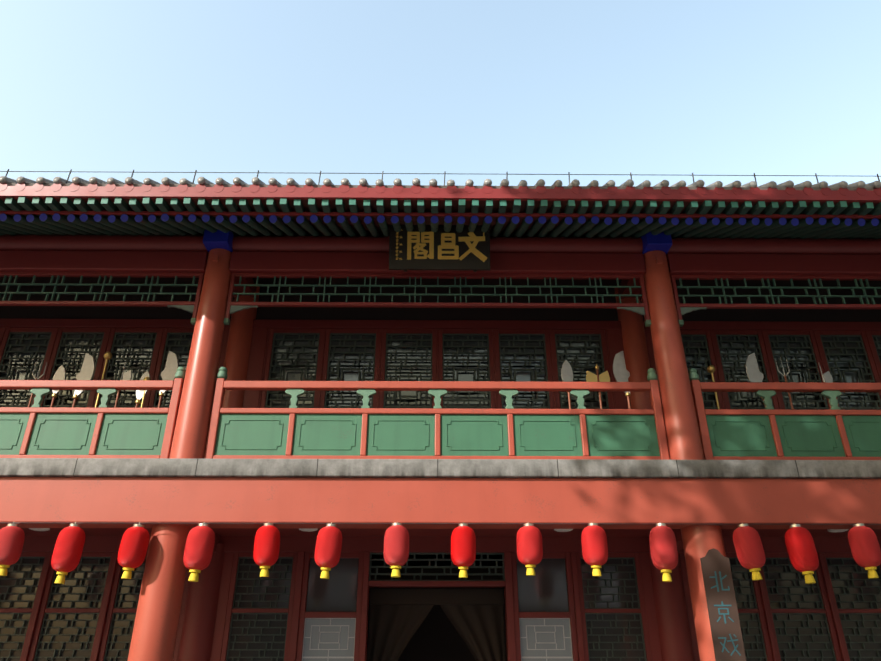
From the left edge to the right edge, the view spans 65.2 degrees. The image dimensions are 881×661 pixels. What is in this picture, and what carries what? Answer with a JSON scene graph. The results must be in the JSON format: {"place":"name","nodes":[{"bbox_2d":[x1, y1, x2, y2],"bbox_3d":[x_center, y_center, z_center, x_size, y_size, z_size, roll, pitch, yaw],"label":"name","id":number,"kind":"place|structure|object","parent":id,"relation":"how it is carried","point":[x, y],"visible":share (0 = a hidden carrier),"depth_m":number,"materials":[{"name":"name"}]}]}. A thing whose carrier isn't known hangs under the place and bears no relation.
{"place":"outdoors","nodes":[
{"label":"outdoors","id":0,"kind":"place"},
{"bbox_2d":[0,0,880,186],"label":"sky","id":1,"kind":"structure","parent":0,"point":[657,91],"materials":[{"name":"blue"}]},
{"bbox_2d":[166,523,880,524],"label":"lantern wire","id":2,"kind":"object","parent":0,"point":[460,523],"visible":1,"depth_m":7.47,"materials":[{"name":"metal"}]},
{"bbox_2d":[0,522,24,575],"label":"lantern","id":3,"kind":"object","parent":2,"relation":"hanging from","point":[12,537],"visible":1,"depth_m":7.26,"materials":[{"name":"fabric"}]},
{"bbox_2d":[51,522,84,583],"bbox_3d":[-3.961,2.355,7.315,0.276,0.631,0.276,11,-27,-16],"label":"lantern","id":4,"kind":"object","parent":2,"relation":"hanging from","point":[68,550],"visible":1,"depth_m":7.23,"materials":[{"name":"paper"}]},
{"bbox_2d":[118,522,149,578],"bbox_3d":[-3.276,2.337,7.336,0.272,0.581,0.280,-13,-29,33],"label":"lantern","id":5,"kind":"object","parent":2,"relation":"hanging from","point":[133,548],"visible":1,"depth_m":7.25,"materials":[{"name":"fabric"}]},
{"bbox_2d":[183,522,214,581],"bbox_3d":[-2.570,2.345,7.319,0.291,0.609,0.293,-19,-34,34],"label":"lantern","id":6,"kind":"object","parent":2,"relation":"hanging from","point":[199,549],"visible":1,"depth_m":7.22,"materials":[{"name":"paper"}]},
{"bbox_2d":[253,523,279,576],"bbox_3d":[-1.858,2.335,7.356,0.269,0.559,0.268,-7,-24,15],"label":"lantern","id":7,"kind":"object","parent":2,"relation":"hanging from","point":[266,547],"visible":1,"depth_m":7.27,"materials":[{"name":"fabric"}]},
{"bbox_2d":[314,522,341,578],"bbox_3d":[-1.198,2.340,7.345,0.279,0.579,0.275,-19,-34,38],"label":"lantern","id":8,"kind":"object","parent":2,"relation":"hanging from","point":[328,547],"visible":1,"depth_m":7.25,"materials":[{"name":"fabric"}]},
{"bbox_2d":[384,523,408,577],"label":"lantern","id":9,"kind":"object","parent":2,"relation":"hanging from","point":[396,546],"visible":1,"depth_m":7.25,"materials":[{"name":"fabric"}]},
{"bbox_2d":[451,522,475,577],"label":"lantern","id":10,"kind":"object","parent":2,"relation":"hanging from","point":[463,546],"visible":1,"depth_m":7.27,"materials":[{"name":"fabric"}]},
{"bbox_2d":[516,522,542,575],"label":"lantern","id":11,"kind":"object","parent":2,"relation":"hanging from","point":[529,543],"visible":1,"depth_m":7.28,"materials":[{"name":"fabric"}]},
{"bbox_2d":[581,523,607,576],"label":"lantern","id":12,"kind":"object","parent":2,"relation":"hanging from","point":[594,546],"visible":1,"depth_m":7.29,"materials":[{"name":"fabric"}]},
{"bbox_2d":[649,523,677,581],"bbox_3d":[2.388,2.362,7.357,0.279,0.606,0.277,-4,-29,12],"label":"lantern","id":13,"kind":"object","parent":2,"relation":"hanging from","point":[663,548],"visible":1,"depth_m":7.26,"materials":[{"name":"paper"}]},
{"bbox_2d":[733,523,765,580],"bbox_3d":[3.311,2.359,7.370,0.280,0.591,0.279,0,-28,-10],"label":"lantern","id":14,"kind":"object","parent":2,"relation":"hanging from","point":[749,549],"visible":1,"depth_m":7.28,"materials":[{"name":"paper"}]},
{"bbox_2d":[785,523,818,583],"bbox_3d":[3.866,2.371,7.355,0.280,0.625,0.287,-12,-31,18],"label":"lantern","id":15,"kind":"object","parent":2,"relation":"hanging from","point":[801,550],"visible":1,"depth_m":7.26,"materials":[{"name":"paper"}]},
{"bbox_2d":[848,523,880,578],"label":"lantern","id":16,"kind":"object","parent":2,"relation":"hanging from","point":[864,546],"visible":1,"depth_m":7.31,"materials":[{"name":"paper"}]},
{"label":"lower column bases","id":17,"kind":"object","parent":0,"visible":0},
{"bbox_2d":[127,524,725,660],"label":"columns","id":18,"kind":"structure","parent":17,"relation":"on","point":[155,629],"depth_m":7.33,"materials":[{"name":"red paint"}]},
{"bbox_2d":[700,548,745,660],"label":"vertical signboard","id":19,"kind":"object","parent":18,"relation":"attached to","point":[727,639],"visible":0.98,"depth_m":7.17,"materials":[{"name":"brown wood"}]},
{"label":"gable walls","id":20,"kind":"object","parent":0,"visible":0},
{"bbox_2d":[0,176,880,190],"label":"roof tiles","id":21,"kind":"object","parent":20,"relation":"attached to","point":[871,186],"visible":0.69,"depth_m":8.45,"materials":[{"name":"grey tile"}]},
{"bbox_2d":[0,169,880,185],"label":"lightning wire","id":22,"kind":"object","parent":21,"relation":"on","point":[444,173],"visible":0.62,"depth_m":8.63,"materials":[{"name":"metal"}]},
{"label":"ground","id":23,"kind":"structure","parent":0,"visible":0},
{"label":"stone platform","id":24,"kind":"structure","parent":23,"relation":"on","visible":0},
{"bbox_2d":[0,536,880,660],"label":"wall frame","id":25,"kind":"object","parent":24,"relation":"on","point":[665,610],"visible":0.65,"depth_m":8.82,"materials":[{"name":"red paint"}]},
{"bbox_2d":[368,589,504,660],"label":"door curtains","id":26,"kind":"object","parent":25,"relation":"hanging from","point":[474,616],"depth_m":9.11,"materials":[{"name":"fabric"}]},
{"bbox_2d":[303,619,571,660],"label":"paper panels","id":27,"kind":"object","parent":25,"relation":"attached to","point":[349,652],"visible":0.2,"depth_m":8.66,"materials":[{"name":"white paper"}]},
{"bbox_2d":[302,618,572,660],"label":"panel lattice","id":28,"kind":"object","parent":25,"relation":"attached to","point":[328,657],"visible":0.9,"depth_m":8.66,"materials":[{"name":"wood"}]},
{"bbox_2d":[0,558,880,660],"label":"window glass","id":29,"kind":"object","parent":25,"relation":"attached to","point":[543,588],"visible":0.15,"depth_m":8.87,"materials":[{"name":"grey glass"}]},
{"bbox_2d":[0,458,880,565],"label":"balcony slab","id":30,"kind":"structure","parent":25,"relation":"attached to","point":[395,468],"depth_m":7.73,"materials":[{"name":"grey stone"}]},
{"bbox_2d":[169,248,703,459],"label":"columns","id":31,"kind":"structure","parent":30,"relation":"on","point":[190,436],"depth_m":8.90,"materials":[{"name":"red paint"}]},
{"bbox_2d":[203,229,671,299],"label":"beam heads","id":32,"kind":"object","parent":31,"relation":"on","point":[662,241],"visible":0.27,"depth_m":9.38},
{"bbox_2d":[0,234,880,254],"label":"beam","id":33,"kind":"structure","parent":31,"relation":"on","point":[381,244],"depth_m":9.51,"materials":[{"name":"red wood"}]},
{"bbox_2d":[0,251,880,275],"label":"architrave","id":34,"kind":"object","parent":31,"relation":"on","point":[500,263],"visible":0.58,"depth_m":9.40,"materials":[{"name":"red paint"}]},
{"bbox_2d":[0,272,880,320],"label":"lattice band frame","id":35,"kind":"object","parent":34,"relation":"attached to","point":[640,278],"visible":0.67,"depth_m":9.25,"materials":[{"name":"red wood"}]},
{"bbox_2d":[167,305,706,314],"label":"carved brackets","id":36,"kind":"object","parent":35,"relation":"attached to","point":[638,310],"visible":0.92,"depth_m":9.17,"materials":[{"name":"wood"}]},
{"bbox_2d":[191,318,683,326],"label":"hanging post tips","id":37,"kind":"object","parent":35,"relation":"attached to","point":[647,322],"visible":0.88,"depth_m":9.08,"materials":[{"name":"red wood"}]},
{"bbox_2d":[0,275,880,303],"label":"lattice band bars","id":38,"kind":"object","parent":35,"relation":"attached to","point":[369,294],"visible":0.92,"depth_m":9.31,"materials":[{"name":"wood"}]},
{"bbox_2d":[0,213,880,238],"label":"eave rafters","id":39,"kind":"object","parent":31,"relation":"on","point":[125,224],"visible":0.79,"depth_m":8.84,"materials":[{"name":"blue wood"}]},
{"bbox_2d":[0,198,878,236],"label":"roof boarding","id":40,"kind":"object","parent":39,"relation":"attached to","point":[427,206],"visible":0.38,"depth_m":8.60,"materials":[{"name":"wood"}]},
{"bbox_2d":[389,225,489,271],"bbox_3d":[-0.012,-1.121,9.176,1.340,0.666,0.243,0,-26,0],"label":"name plaque","id":41,"kind":"object","parent":39,"relation":"attached to","point":[465,249],"visible":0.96,"depth_m":9.14,"materials":[{"name":"paint"}]},
{"bbox_2d":[0,197,880,230],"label":"rafters","id":42,"kind":"object","parent":39,"relation":"on","point":[731,208],"visible":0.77,"depth_m":8.43,"materials":[{"name":"wood"}]},
{"bbox_2d":[0,183,880,218],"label":"eave boards","id":43,"kind":"object","parent":42,"relation":"attached to","point":[436,192],"visible":0.9,"depth_m":8.40,"materials":[{"name":"red wood"}]},
{"bbox_2d":[29,528,848,532],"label":"soffit downlights","id":44,"kind":"object","parent":30,"relation":"attached to","point":[557,530],"visible":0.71,"depth_m":8.53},
{"bbox_2d":[0,477,880,528],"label":"beam","id":45,"kind":"structure","parent":30,"relation":"attached to","point":[150,502],"depth_m":7.62,"materials":[{"name":"red paint"}]},
{"bbox_2d":[0,528,880,551],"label":"balcony soffit","id":46,"kind":"structure","parent":30,"relation":"attached to","point":[218,532],"depth_m":8.90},
{"bbox_2d":[0,319,880,409],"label":"wall frame","id":47,"kind":"object","parent":30,"relation":"on","point":[264,331],"visible":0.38,"depth_m":10.51,"materials":[{"name":"red paint"}]},
{"bbox_2d":[0,332,880,409],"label":"lattice door","id":48,"kind":"structure","parent":47,"relation":"attached to","point":[785,354],"depth_m":10.34,"materials":[{"name":"wood"}]},
{"bbox_2d":[0,285,880,321],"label":"beam","id":49,"kind":"structure","parent":47,"relation":"on","point":[395,313],"depth_m":10.78,"materials":[{"name":"red wood"}]},
{"bbox_2d":[0,334,880,409],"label":"window glass","id":50,"kind":"object","parent":47,"relation":"attached to","point":[294,375],"depth_m":10.42,"materials":[{"name":"grey glass"}]},
{"bbox_2d":[0,378,880,459],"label":"railing frame","id":51,"kind":"object","parent":30,"relation":"on","point":[698,387],"visible":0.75,"depth_m":8.52,"materials":[{"name":"red wood"}]},
{"bbox_2d":[30,367,841,409],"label":"railing supports","id":52,"kind":"object","parent":51,"relation":"attached to","point":[508,394],"visible":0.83,"depth_m":8.63,"materials":[{"name":"green wood"}]},
{"bbox_2d":[0,413,880,456],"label":"railing panels","id":53,"kind":"object","parent":51,"relation":"attached to","point":[414,435],"visible":0.96,"depth_m":8.40,"materials":[{"name":"green wood"}]},
{"bbox_2d":[0,553,880,660],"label":"lattice window","id":54,"kind":"structure","parent":25,"relation":"attached to","point":[872,634],"depth_m":8.83,"materials":[{"name":"wood"}]},
{"bbox_3d":[-0.071,3.672,12.024,19.400,7.000,5.800,0,-26,0],"label":"interior shell","id":55,"kind":"object","parent":24,"relation":"on","visible":0},
{"bbox_2d":[0,277,880,409],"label":"veranda ceiling","id":56,"kind":"structure","parent":55,"relation":"attached to","point":[388,281],"depth_m":10.80,"materials":[{"name":"red wood"}]},
{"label":"weapon racks","id":57,"kind":"object","parent":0,"visible":0},
{"bbox_2d":[28,361,46,406],"bbox_3d":[-5.490,1.155,9.114,0.168,1.680,0.028,0,-26,0],"label":"trident","id":58,"kind":"object","parent":57,"relation":"in","point":[32,394],"visible":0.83,"depth_m":9.37,"materials":[{"name":"silver wood"}]},
{"bbox_2d":[50,365,65,406],"bbox_3d":[-5.190,1.192,9.099,0.165,1.601,0.067,0,-26,0],"label":"spear","id":59,"kind":"object","parent":57,"relation":"in","point":[60,373],"visible":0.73,"depth_m":9.37,"materials":[{"name":"silver wood"}]},
{"bbox_2d":[72,353,94,406],"bbox_3d":[-4.851,1.111,9.142,0.227,1.785,0.067,0,-26,0],"label":"broad-bladed polearm","id":60,"kind":"object","parent":57,"relation":"in","point":[86,372],"visible":0.71,"depth_m":9.40,"materials":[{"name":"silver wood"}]},
{"bbox_2d":[95,352,111,407],"bbox_3d":[-4.600,1.105,9.147,0.110,1.800,0.110,0,-26,0],"label":"mace","id":61,"kind":"object","parent":57,"relation":"in","point":[107,356],"visible":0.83,"depth_m":9.45,"materials":[{"name":"gold metal"}]},
{"bbox_2d":[114,361,131,407],"bbox_3d":[-4.282,1.169,9.118,0.143,1.660,0.028,0,-26,0],"label":"halberd","id":62,"kind":"object","parent":57,"relation":"in","point":[127,375],"visible":0.27,"depth_m":9.37,"materials":[{"name":"silver wood"}]},
{"bbox_2d":[135,371,149,407],"bbox_3d":[-4.060,1.236,9.087,0.228,1.514,0.067,0,-26,0],"label":"polearm weapon","id":63,"kind":"object","parent":57,"relation":"in","point":[139,395],"visible":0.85,"depth_m":9.27,"materials":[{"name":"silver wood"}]},
{"bbox_2d":[141,377,150,407],"bbox_3d":[-3.990,1.273,9.069,0.110,1.430,0.110,0,-26,0],"label":"polearm","id":64,"kind":"object","parent":57,"relation":"in","point":[146,378],"visible":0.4,"depth_m":9.26,"materials":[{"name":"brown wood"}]},
{"bbox_2d":[158,351,178,407],"bbox_3d":[-3.712,1.097,9.159,0.227,1.825,0.067,0,-26,0],"label":"broad-bladed polearm","id":65,"kind":"object","parent":57,"relation":"in","point":[169,371],"visible":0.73,"depth_m":9.42,"materials":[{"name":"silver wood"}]},
{"bbox_2d":[561,360,572,408],"bbox_3d":[1.740,1.173,9.172,0.165,1.701,0.067,0,-26,0],"label":"spear","id":66,"kind":"object","parent":57,"relation":"in","point":[566,373],"visible":0.42,"depth_m":9.44,"materials":[{"name":"silver wood"}]},
{"bbox_2d":[586,364,609,408],"bbox_3d":[2.160,1.197,9.164,0.340,1.650,0.057,0,-26,0],"label":"axe","id":67,"kind":"object","parent":57,"relation":"in","point":[602,377],"visible":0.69,"depth_m":9.43,"materials":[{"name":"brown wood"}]},
{"bbox_2d":[613,351,630,408],"bbox_3d":[2.491,1.111,9.210,0.227,1.845,0.067,0,-26,0],"label":"broad-bladed polearm","id":68,"kind":"object","parent":57,"relation":"in","point":[621,373],"visible":0.75,"depth_m":9.47,"materials":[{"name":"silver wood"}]},
{"bbox_2d":[707,365,719,408],"bbox_3d":[3.740,1.212,9.172,0.110,1.630,0.110,0,-26,0],"label":"mace","id":69,"kind":"object","parent":57,"relation":"in","point":[711,369],"visible":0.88,"depth_m":9.46,"materials":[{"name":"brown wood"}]},
{"bbox_2d":[746,353,764,406],"bbox_3d":[4.331,1.127,9.219,0.227,1.825,0.067,0,-26,0],"label":"broad-bladed polearm","id":70,"kind":"object","parent":57,"relation":"in","point":[754,373],"visible":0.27,"depth_m":9.49,"materials":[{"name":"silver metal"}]},
{"bbox_2d":[775,357,793,409],"bbox_3d":[4.739,1.157,9.208,0.168,1.760,0.028,0,-26,0],"label":"trident","id":71,"kind":"object","parent":57,"relation":"in","point":[789,394],"visible":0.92,"depth_m":9.47,"materials":[{"name":"silver wood"}]},
{"bbox_2d":[819,364,832,408],"bbox_3d":[5.318,1.196,9.194,0.143,1.680,0.028,0,-26,0],"label":"halberd","id":72,"kind":"object","parent":57,"relation":"in","point":[827,377],"visible":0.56,"depth_m":9.45,"materials":[{"name":"silver wood"}]}
]}

